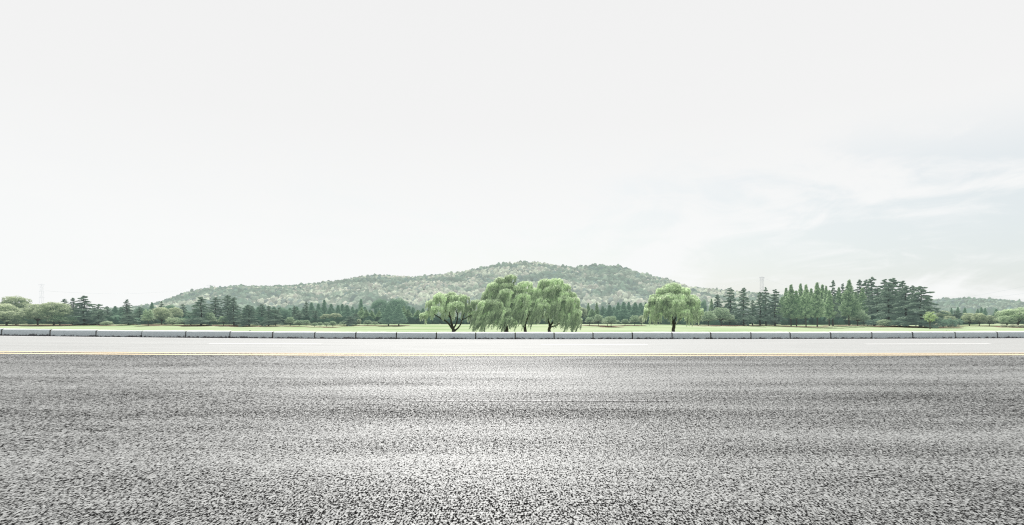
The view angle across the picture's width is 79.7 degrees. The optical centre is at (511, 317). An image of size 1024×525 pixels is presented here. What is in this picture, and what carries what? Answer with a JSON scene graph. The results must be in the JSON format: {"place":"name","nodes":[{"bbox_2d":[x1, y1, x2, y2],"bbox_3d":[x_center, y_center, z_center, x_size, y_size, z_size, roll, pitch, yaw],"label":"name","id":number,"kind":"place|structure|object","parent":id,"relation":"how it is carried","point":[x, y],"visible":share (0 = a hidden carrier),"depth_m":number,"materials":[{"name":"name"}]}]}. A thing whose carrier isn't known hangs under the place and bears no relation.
{"place":"outdoors","nodes":[
{"label":"outdoors","id":0,"kind":"place"},
{"bbox_2d":[0,351,1023,524],"bbox_3d":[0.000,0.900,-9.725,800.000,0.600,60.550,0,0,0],"label":"road","id":1,"kind":"structure","parent":0,"point":[364,439],"depth_m":6.02,"materials":[{"name":"grey asphalt"}]},
{"bbox_2d":[0,351,937,353],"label":"road yellow line","id":2,"kind":"object","parent":1,"relation":"on","point":[521,353],"visible":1,"depth_m":20.28,"materials":[{"name":"paint"}]},
{"bbox_2d":[0,353,1023,355],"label":"road yellow line","id":3,"kind":"object","parent":1,"relation":"on","point":[483,355],"visible":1,"depth_m":19.27,"materials":[{"name":"paint"}]},
{"bbox_2d":[414,400,668,400],"bbox_3d":[0.421,1.196,8.805,3.673,0.001,0.130,0,0,0],"label":"road worn dash","id":4,"kind":"object","parent":1,"relation":"on","point":[541,400],"visible":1,"depth_m":8.83,"materials":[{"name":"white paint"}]},
{"bbox_2d":[0,336,1023,352],"bbox_3d":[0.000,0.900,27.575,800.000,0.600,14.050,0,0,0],"label":"road far carriageway","id":5,"kind":"structure","parent":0,"point":[279,345],"depth_m":25.30,"materials":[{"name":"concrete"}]},
{"bbox_2d":[2,328,52,335],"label":"barrier block","id":6,"kind":"structure","parent":5,"relation":"on","point":[23,332],"depth_m":33.70,"materials":[{"name":"concrete"}]},
{"bbox_2d":[51,329,97,336],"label":"barrier block","id":7,"kind":"structure","parent":5,"relation":"on","point":[75,332],"depth_m":33.72,"materials":[{"name":"concrete"}]},
{"bbox_2d":[96,330,142,336],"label":"barrier block","id":8,"kind":"structure","parent":5,"relation":"on","point":[119,333],"depth_m":33.74,"materials":[{"name":"concrete"}]},
{"bbox_2d":[142,330,187,337],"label":"barrier block","id":9,"kind":"structure","parent":5,"relation":"on","point":[166,333],"depth_m":33.70,"materials":[{"name":"concrete"}]},
{"bbox_2d":[186,330,230,337],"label":"barrier block","id":10,"kind":"structure","parent":5,"relation":"on","point":[205,334],"depth_m":33.70,"materials":[{"name":"concrete"}]},
{"bbox_2d":[230,331,273,337],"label":"barrier block","id":11,"kind":"structure","parent":5,"relation":"on","point":[251,334],"depth_m":33.69,"materials":[{"name":"concrete"}]},
{"bbox_2d":[273,331,315,338],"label":"barrier block","id":12,"kind":"structure","parent":5,"relation":"on","point":[294,334],"depth_m":33.70,"materials":[{"name":"concrete"}]},
{"bbox_2d":[315,332,356,338],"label":"barrier block","id":13,"kind":"structure","parent":5,"relation":"on","point":[335,335],"depth_m":33.69,"materials":[{"name":"concrete"}]},
{"bbox_2d":[356,332,396,338],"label":"barrier block","id":14,"kind":"structure","parent":5,"relation":"on","point":[376,335],"depth_m":33.71,"materials":[{"name":"concrete"}]},
{"bbox_2d":[397,332,436,338],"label":"barrier block","id":15,"kind":"structure","parent":5,"relation":"on","point":[416,335],"depth_m":33.71,"materials":[{"name":"concrete"}]},
{"bbox_2d":[437,332,475,338],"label":"barrier block","id":16,"kind":"structure","parent":5,"relation":"on","point":[456,335],"depth_m":33.72,"materials":[{"name":"concrete"}]},
{"bbox_2d":[476,332,515,338],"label":"barrier block","id":17,"kind":"structure","parent":5,"relation":"on","point":[495,335],"depth_m":33.70,"materials":[{"name":"concrete"}]},
{"bbox_2d":[30,336,1023,339],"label":"road edge line","id":18,"kind":"object","parent":5,"relation":"on","point":[511,339],"visible":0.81,"depth_m":33.20,"materials":[{"name":"white paint"}]},
{"bbox_2d":[516,332,554,338],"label":"barrier block","id":19,"kind":"structure","parent":5,"relation":"on","point":[535,335],"depth_m":33.70,"materials":[{"name":"concrete"}]},
{"bbox_2d":[554,332,593,338],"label":"barrier block","id":20,"kind":"structure","parent":5,"relation":"on","point":[573,335],"depth_m":33.70,"materials":[{"name":"concrete"}]},
{"bbox_2d":[541,344,648,344],"bbox_3d":[3.666,1.195,27.200,4.730,0.002,0.340,0,0,0],"label":"road lane dash","id":21,"kind":"object","parent":5,"relation":"on","point":[594,344],"visible":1,"depth_m":27.08,"materials":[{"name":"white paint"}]},
{"bbox_2d":[593,332,632,338],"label":"barrier block","id":22,"kind":"structure","parent":5,"relation":"on","point":[612,335],"depth_m":33.73,"materials":[{"name":"concrete"}]},
{"bbox_2d":[632,332,672,338],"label":"barrier block","id":23,"kind":"structure","parent":5,"relation":"on","point":[652,335],"depth_m":33.67,"materials":[{"name":"concrete"}]},
{"bbox_2d":[671,332,710,338],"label":"barrier block","id":24,"kind":"structure","parent":5,"relation":"on","point":[691,335],"depth_m":33.70,"materials":[{"name":"concrete"}]},
{"bbox_2d":[710,332,750,338],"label":"barrier block","id":25,"kind":"structure","parent":5,"relation":"on","point":[730,335],"depth_m":33.68,"materials":[{"name":"concrete"}]},
{"bbox_2d":[750,332,789,338],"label":"barrier block","id":26,"kind":"structure","parent":5,"relation":"on","point":[770,335],"depth_m":33.71,"materials":[{"name":"concrete"}]},
{"bbox_2d":[789,332,830,338],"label":"barrier block","id":27,"kind":"structure","parent":5,"relation":"on","point":[810,335],"depth_m":33.70,"materials":[{"name":"concrete"}]},
{"bbox_2d":[829,331,871,338],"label":"barrier block","id":28,"kind":"structure","parent":5,"relation":"on","point":[851,334],"depth_m":33.69,"materials":[{"name":"concrete"}]},
{"bbox_2d":[869,331,912,338],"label":"barrier block","id":29,"kind":"structure","parent":5,"relation":"on","point":[892,334],"depth_m":33.72,"materials":[{"name":"concrete"}]},
{"bbox_2d":[910,331,955,338],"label":"barrier block","id":30,"kind":"structure","parent":5,"relation":"on","point":[933,334],"depth_m":33.68,"materials":[{"name":"concrete"}]},
{"bbox_2d":[953,331,996,338],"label":"barrier block","id":31,"kind":"structure","parent":5,"relation":"on","point":[975,334],"depth_m":33.69,"materials":[{"name":"concrete"}]},
{"bbox_2d":[995,331,1023,337],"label":"barrier block","id":32,"kind":"structure","parent":5,"relation":"on","point":[1010,334],"depth_m":33.68,"materials":[{"name":"concrete"}]},
{"bbox_2d":[0,324,1023,332],"bbox_3d":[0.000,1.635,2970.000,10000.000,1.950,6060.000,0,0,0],"label":"ground","id":33,"kind":"structure","parent":0,"point":[592,328],"depth_m":139.73,"materials":[{"name":"green plant"}]},
{"bbox_2d":[0,303,24,318],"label":"broadleaf tree","id":34,"kind":"object","parent":33,"relation":"on","point":[5,308],"visible":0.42,"depth_m":164.66,"materials":[{"name":"green plant"}]},
{"bbox_2d":[0,311,25,324],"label":"broadleaf tree","id":35,"kind":"object","parent":33,"relation":"on","point":[11,315],"visible":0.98,"depth_m":154.03,"materials":[{"name":"green plant"}]},
{"bbox_2d":[0,295,32,308],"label":"broadleaf tree","id":36,"kind":"object","parent":33,"relation":"on","point":[14,300],"visible":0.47,"depth_m":193.94,"materials":[{"name":"green plant"}]},
{"bbox_2d":[21,304,52,324],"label":"broadleaf tree","id":37,"kind":"object","parent":33,"relation":"on","point":[29,315],"visible":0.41,"depth_m":157.50,"materials":[{"name":"green plant"}]},
{"bbox_2d":[32,302,73,324],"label":"broadleaf tree","id":38,"kind":"object","parent":33,"relation":"on","point":[45,311],"visible":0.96,"depth_m":154.61,"materials":[{"name":"green plant"}]},
{"bbox_2d":[46,315,71,324],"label":"spreading tree","id":39,"kind":"object","parent":33,"relation":"on","point":[58,319],"visible":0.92,"depth_m":155.61,"materials":[{"name":"green plant"}]},
{"bbox_2d":[65,296,105,324],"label":"cedar tree","id":40,"kind":"object","parent":33,"relation":"on","point":[81,309],"visible":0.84,"depth_m":160.15,"materials":[{"name":"green plant"}]},
{"bbox_2d":[89,304,108,324],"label":"cedar tree","id":41,"kind":"object","parent":33,"relation":"on","point":[97,313],"visible":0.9,"depth_m":159.62,"materials":[{"name":"green plant"}]},
{"bbox_2d":[119,299,136,317],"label":"cedar tree","id":42,"kind":"object","parent":33,"relation":"on","point":[128,311],"visible":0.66,"depth_m":211.52,"materials":[{"name":"green plant"}]},
{"bbox_2d":[120,314,141,324],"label":"cedar tree","id":43,"kind":"object","parent":33,"relation":"on","point":[129,320],"visible":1,"depth_m":158.80,"materials":[{"name":"green plant"}]},
{"bbox_2d":[141,309,154,325],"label":"spreading tree","id":44,"kind":"object","parent":33,"relation":"on","point":[148,316],"visible":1,"depth_m":153.78,"materials":[{"name":"green plant"}]},
{"bbox_2d":[152,307,172,323],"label":"broadleaf tree","id":45,"kind":"object","parent":33,"relation":"on","point":[161,314],"visible":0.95,"depth_m":161.26,"materials":[{"name":"green plant"}]},
{"bbox_2d":[165,317,178,324],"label":"shrub","id":46,"kind":"object","parent":33,"relation":"on","point":[171,321],"visible":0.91,"depth_m":157.03,"materials":[{"name":"green plant"}]},
{"bbox_2d":[169,307,183,317],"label":"broadleaf tree","id":47,"kind":"object","parent":33,"relation":"on","point":[177,312],"visible":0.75,"depth_m":188.98,"materials":[{"name":"green plant"}]},
{"bbox_2d":[184,297,214,324],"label":"cedar tree","id":48,"kind":"object","parent":33,"relation":"on","point":[201,309],"visible":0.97,"depth_m":155.73,"materials":[{"name":"green plant"}]},
{"bbox_2d":[205,312,217,324],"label":"spreading tree","id":49,"kind":"object","parent":33,"relation":"on","point":[211,317],"visible":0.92,"depth_m":156.43,"materials":[{"name":"green plant"}]},
{"bbox_2d":[203,297,224,316],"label":"cedar tree","id":50,"kind":"object","parent":33,"relation":"on","point":[215,307],"visible":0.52,"depth_m":184.72,"materials":[{"name":"green plant"}]},
{"bbox_2d":[215,295,238,317],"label":"cedar tree","id":51,"kind":"object","parent":33,"relation":"on","point":[225,299],"visible":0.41,"depth_m":185.50,"materials":[{"name":"green plant"}]},
{"bbox_2d":[220,297,242,324],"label":"cedar tree","id":52,"kind":"object","parent":33,"relation":"on","point":[233,307],"visible":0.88,"depth_m":157.35,"materials":[{"name":"green plant"}]},
{"bbox_2d":[234,305,262,326],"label":"cedar tree","id":53,"kind":"object","parent":33,"relation":"on","point":[246,320],"visible":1,"depth_m":153.99,"materials":[{"name":"green plant"}]},
{"bbox_2d":[255,304,267,317],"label":"cedar tree","id":54,"kind":"object","parent":33,"relation":"on","point":[261,313],"visible":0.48,"depth_m":175.56,"materials":[{"name":"green plant"}]},
{"bbox_2d":[261,306,278,325],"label":"cedar tree","id":55,"kind":"object","parent":33,"relation":"on","point":[267,314],"visible":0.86,"depth_m":155.47,"materials":[{"name":"green plant"}]},
{"bbox_2d":[263,309,285,325],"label":"cedar tree","id":56,"kind":"object","parent":33,"relation":"on","point":[278,315],"visible":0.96,"depth_m":155.00,"materials":[{"name":"green plant"}]},
{"bbox_2d":[279,308,291,317],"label":"broadleaf tree","id":57,"kind":"object","parent":33,"relation":"on","point":[285,313],"visible":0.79,"depth_m":183.91,"materials":[{"name":"green plant"}]},
{"bbox_2d":[341,305,352,317],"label":"conifer tree","id":58,"kind":"object","parent":33,"relation":"on","point":[346,312],"visible":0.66,"depth_m":214.54,"materials":[{"name":"green plant"}]},
{"bbox_2d":[342,316,357,325],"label":"bush","id":59,"kind":"object","parent":33,"relation":"on","point":[352,321],"visible":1,"depth_m":153.89,"materials":[{"name":"green plant"}]},
{"bbox_2d":[369,298,386,309],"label":"broadleaf tree","id":60,"kind":"object","parent":33,"relation":"on","point":[375,304],"visible":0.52,"depth_m":298.76,"materials":[{"name":"green plant"}]},
{"bbox_2d":[378,305,393,325],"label":"conifer tree","id":61,"kind":"object","parent":33,"relation":"on","point":[387,314],"visible":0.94,"depth_m":151.94,"materials":[{"name":"green plant"}]},
{"bbox_2d":[386,298,407,309],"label":"broadleaf tree","id":62,"kind":"object","parent":33,"relation":"on","point":[393,302],"visible":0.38,"depth_m":298.17,"materials":[{"name":"green plant"}]},
{"bbox_2d":[389,304,407,325],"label":"conifer tree","id":63,"kind":"object","parent":33,"relation":"on","point":[399,317],"visible":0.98,"depth_m":151.55,"materials":[{"name":"green plant"}]},
{"bbox_2d":[419,292,479,331],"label":"willow tree","id":64,"kind":"object","parent":33,"relation":"on","point":[450,303],"visible":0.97,"depth_m":85.51,"materials":[{"name":"green plant"}]},
{"bbox_2d":[469,274,521,331],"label":"willow tree","id":65,"kind":"object","parent":33,"relation":"on","point":[495,304],"visible":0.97,"depth_m":84.29,"materials":[{"name":"green plant"}]},
{"bbox_2d":[0,315,1023,324],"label":"undergrowth","id":66,"kind":"object","parent":33,"relation":"on","point":[810,320],"visible":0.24,"depth_m":164.16,"materials":[{"name":"green plant"}]},
{"bbox_2d":[510,281,536,331],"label":"willow tree","id":67,"kind":"object","parent":33,"relation":"on","point":[520,290],"visible":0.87,"depth_m":85.00,"materials":[{"name":"green plant"}]},
{"bbox_2d":[56,302,1006,316],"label":"woods","id":68,"kind":"object","parent":33,"relation":"on","point":[605,305],"visible":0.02,"depth_m":300.35,"materials":[{"name":"green plant"}]},
{"bbox_2d":[525,278,582,331],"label":"willow tree","id":69,"kind":"object","parent":33,"relation":"on","point":[553,298],"visible":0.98,"depth_m":84.08,"materials":[{"name":"green plant"}]},
{"bbox_2d":[603,305,613,317],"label":"conifer tree","id":70,"kind":"object","parent":33,"relation":"on","point":[609,312],"visible":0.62,"depth_m":204.47,"materials":[{"name":"green plant"}]},
{"bbox_2d":[602,316,619,323],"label":"spreading tree","id":71,"kind":"object","parent":33,"relation":"on","point":[611,319],"visible":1,"depth_m":144.60,"materials":[{"name":"green plant"}]},
{"bbox_2d":[618,302,628,316],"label":"conifer tree","id":72,"kind":"object","parent":33,"relation":"on","point":[623,311],"visible":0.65,"depth_m":194.52,"materials":[{"name":"green plant"}]},
{"bbox_2d":[628,302,642,317],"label":"conifer tree","id":73,"kind":"object","parent":33,"relation":"on","point":[634,311],"visible":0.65,"depth_m":189.53,"materials":[{"name":"green plant"}]},
{"bbox_2d":[642,282,703,331],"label":"willow tree","id":74,"kind":"object","parent":33,"relation":"on","point":[671,301],"visible":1,"depth_m":84.57,"materials":[{"name":"green plant"}]},
{"bbox_2d":[702,311,716,325],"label":"spreading tree","id":75,"kind":"object","parent":33,"relation":"on","point":[708,316],"visible":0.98,"depth_m":153.88,"materials":[{"name":"green plant"}]},
{"bbox_2d":[710,294,724,312],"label":"cedar tree","id":76,"kind":"object","parent":33,"relation":"on","point":[717,302],"visible":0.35,"depth_m":204.81,"materials":[{"name":"green plant"}]},
{"bbox_2d":[713,307,734,325],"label":"spreading tree","id":77,"kind":"object","parent":33,"relation":"on","point":[720,314],"visible":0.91,"depth_m":156.06,"materials":[{"name":"green plant"}]},
{"bbox_2d":[720,287,738,315],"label":"cedar tree","id":78,"kind":"object","parent":33,"relation":"on","point":[730,303],"visible":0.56,"depth_m":199.55,"materials":[{"name":"green plant"}]},
{"bbox_2d":[732,288,756,325],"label":"cedar tree","id":79,"kind":"object","parent":33,"relation":"on","point":[742,311],"visible":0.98,"depth_m":157.44,"materials":[{"name":"green plant"}]},
{"bbox_2d":[744,300,761,324],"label":"cedar tree","id":80,"kind":"object","parent":33,"relation":"on","point":[752,309],"visible":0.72,"depth_m":160.19,"materials":[{"name":"green plant"}]},
{"bbox_2d":[749,292,770,324],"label":"cedar tree","id":81,"kind":"object","parent":33,"relation":"on","point":[758,303],"visible":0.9,"depth_m":159.03,"materials":[{"name":"green plant"}]},
{"bbox_2d":[758,287,773,324],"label":"cedar tree","id":82,"kind":"object","parent":33,"relation":"on","point":[766,300],"visible":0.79,"depth_m":158.85,"materials":[{"name":"green plant"}]},
{"bbox_2d":[764,289,787,325],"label":"cedar tree","id":83,"kind":"object","parent":33,"relation":"on","point":[775,317],"visible":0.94,"depth_m":156.26,"materials":[{"name":"green plant"}]},
{"bbox_2d":[780,284,799,325],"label":"conifer tree","id":84,"kind":"object","parent":33,"relation":"on","point":[788,310],"visible":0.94,"depth_m":151.78,"materials":[{"name":"green plant"}]},
{"bbox_2d":[789,290,802,325],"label":"conifer tree","id":85,"kind":"object","parent":33,"relation":"on","point":[797,299],"visible":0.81,"depth_m":151.11,"materials":[{"name":"green plant"}]},
{"bbox_2d":[795,284,815,326],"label":"conifer tree","id":86,"kind":"object","parent":33,"relation":"on","point":[806,310],"visible":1,"depth_m":148.47,"materials":[{"name":"green plant"}]},
{"bbox_2d":[810,282,825,326],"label":"conifer tree","id":87,"kind":"object","parent":33,"relation":"on","point":[817,304],"visible":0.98,"depth_m":148.07,"materials":[{"name":"green plant"}]},
{"bbox_2d":[823,290,836,325],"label":"conifer tree","id":88,"kind":"object","parent":33,"relation":"on","point":[828,312],"visible":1,"depth_m":152.59,"materials":[{"name":"green plant"}]},
{"bbox_2d":[826,280,841,325],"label":"cedar tree","id":89,"kind":"object","parent":33,"relation":"on","point":[835,306],"visible":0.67,"depth_m":153.85,"materials":[{"name":"green plant"}]},
{"bbox_2d":[834,287,845,315],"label":"conifer tree","id":90,"kind":"object","parent":33,"relation":"on","point":[839,300],"visible":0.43,"depth_m":187.59,"materials":[{"name":"green plant"}]},
{"bbox_2d":[838,279,862,325],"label":"conifer tree","id":91,"kind":"object","parent":33,"relation":"on","point":[849,306],"visible":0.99,"depth_m":154.72,"materials":[{"name":"green plant"}]},
{"bbox_2d":[846,310,870,325],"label":"spreading tree","id":92,"kind":"object","parent":33,"relation":"on","point":[860,316],"visible":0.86,"depth_m":154.78,"materials":[{"name":"green plant"}]},
{"bbox_2d":[853,279,864,297],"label":"cedar tree","id":93,"kind":"object","parent":33,"relation":"on","point":[859,284],"visible":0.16,"depth_m":204.80,"materials":[{"name":"green plant"}]},
{"bbox_2d":[858,288,868,313],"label":"conifer tree","id":94,"kind":"object","parent":33,"relation":"on","point":[862,296],"visible":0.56,"depth_m":187.55,"materials":[{"name":"green plant"}]},
{"bbox_2d":[864,277,878,313],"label":"cedar tree","id":95,"kind":"object","parent":33,"relation":"on","point":[869,290],"visible":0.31,"depth_m":194.58,"materials":[{"name":"green plant"}]},
{"bbox_2d":[862,287,882,314],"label":"cedar tree","id":96,"kind":"object","parent":33,"relation":"on","point":[874,291],"visible":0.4,"depth_m":181.98,"materials":[{"name":"green plant"}]},
{"bbox_2d":[876,319,895,326],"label":"shrub","id":97,"kind":"object","parent":33,"relation":"on","point":[886,323],"visible":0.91,"depth_m":147.81,"materials":[{"name":"green plant"}]},
{"bbox_2d":[866,282,908,325],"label":"cedar tree","id":98,"kind":"object","parent":33,"relation":"on","point":[886,301],"visible":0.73,"depth_m":152.05,"materials":[{"name":"green plant"}]},
{"bbox_2d":[868,278,912,317],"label":"cedar tree","id":99,"kind":"object","parent":33,"relation":"on","point":[893,280],"visible":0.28,"depth_m":175.44,"materials":[{"name":"green plant"}]},
{"bbox_2d":[888,285,919,326],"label":"cedar tree","id":100,"kind":"object","parent":33,"relation":"on","point":[902,310],"visible":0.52,"depth_m":147.26,"materials":[{"name":"green plant"}]},
{"bbox_2d":[893,286,949,327],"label":"cedar tree","id":101,"kind":"object","parent":33,"relation":"on","point":[923,310],"visible":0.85,"depth_m":141.86,"materials":[{"name":"green plant"}]},
{"bbox_2d":[923,311,937,328],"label":"young tree","id":102,"kind":"object","parent":33,"relation":"on","point":[930,319],"visible":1,"depth_m":127.58,"materials":[{"name":"green plant"}]},
{"bbox_2d":[960,313,975,325],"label":"broadleaf tree","id":103,"kind":"object","parent":33,"relation":"on","point":[967,317],"visible":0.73,"depth_m":154.81,"materials":[{"name":"green plant"}]},
{"bbox_2d":[970,313,988,325],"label":"broadleaf tree","id":104,"kind":"object","parent":33,"relation":"on","point":[979,318],"visible":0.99,"depth_m":151.49,"materials":[{"name":"green plant"}]},
{"bbox_2d":[996,316,1017,326],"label":"broadleaf tree","id":105,"kind":"object","parent":33,"relation":"on","point":[1006,320],"visible":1,"depth_m":145.97,"materials":[{"name":"green plant"}]},
{"bbox_2d":[993,307,1023,326],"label":"broadleaf tree","id":106,"kind":"object","parent":33,"relation":"on","point":[1018,312],"visible":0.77,"depth_m":147.65,"materials":[{"name":"green plant"}]},
{"bbox_2d":[0,0,1023,308],"label":"sky","id":107,"kind":"structure","parent":0,"point":[148,147],"materials":[{"name":"white"}]},
{"bbox_3d":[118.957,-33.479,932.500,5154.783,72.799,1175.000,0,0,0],"label":"hills","id":108,"kind":"structure","parent":0,"visible":0},
{"bbox_2d":[89,260,1023,310],"bbox_3d":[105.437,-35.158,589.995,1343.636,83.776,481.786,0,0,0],"label":"hillside forest","id":109,"kind":"object","parent":108,"relation":"on","point":[611,284],"visible":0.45,"depth_m":596.74,"materials":[{"name":"green plant"}]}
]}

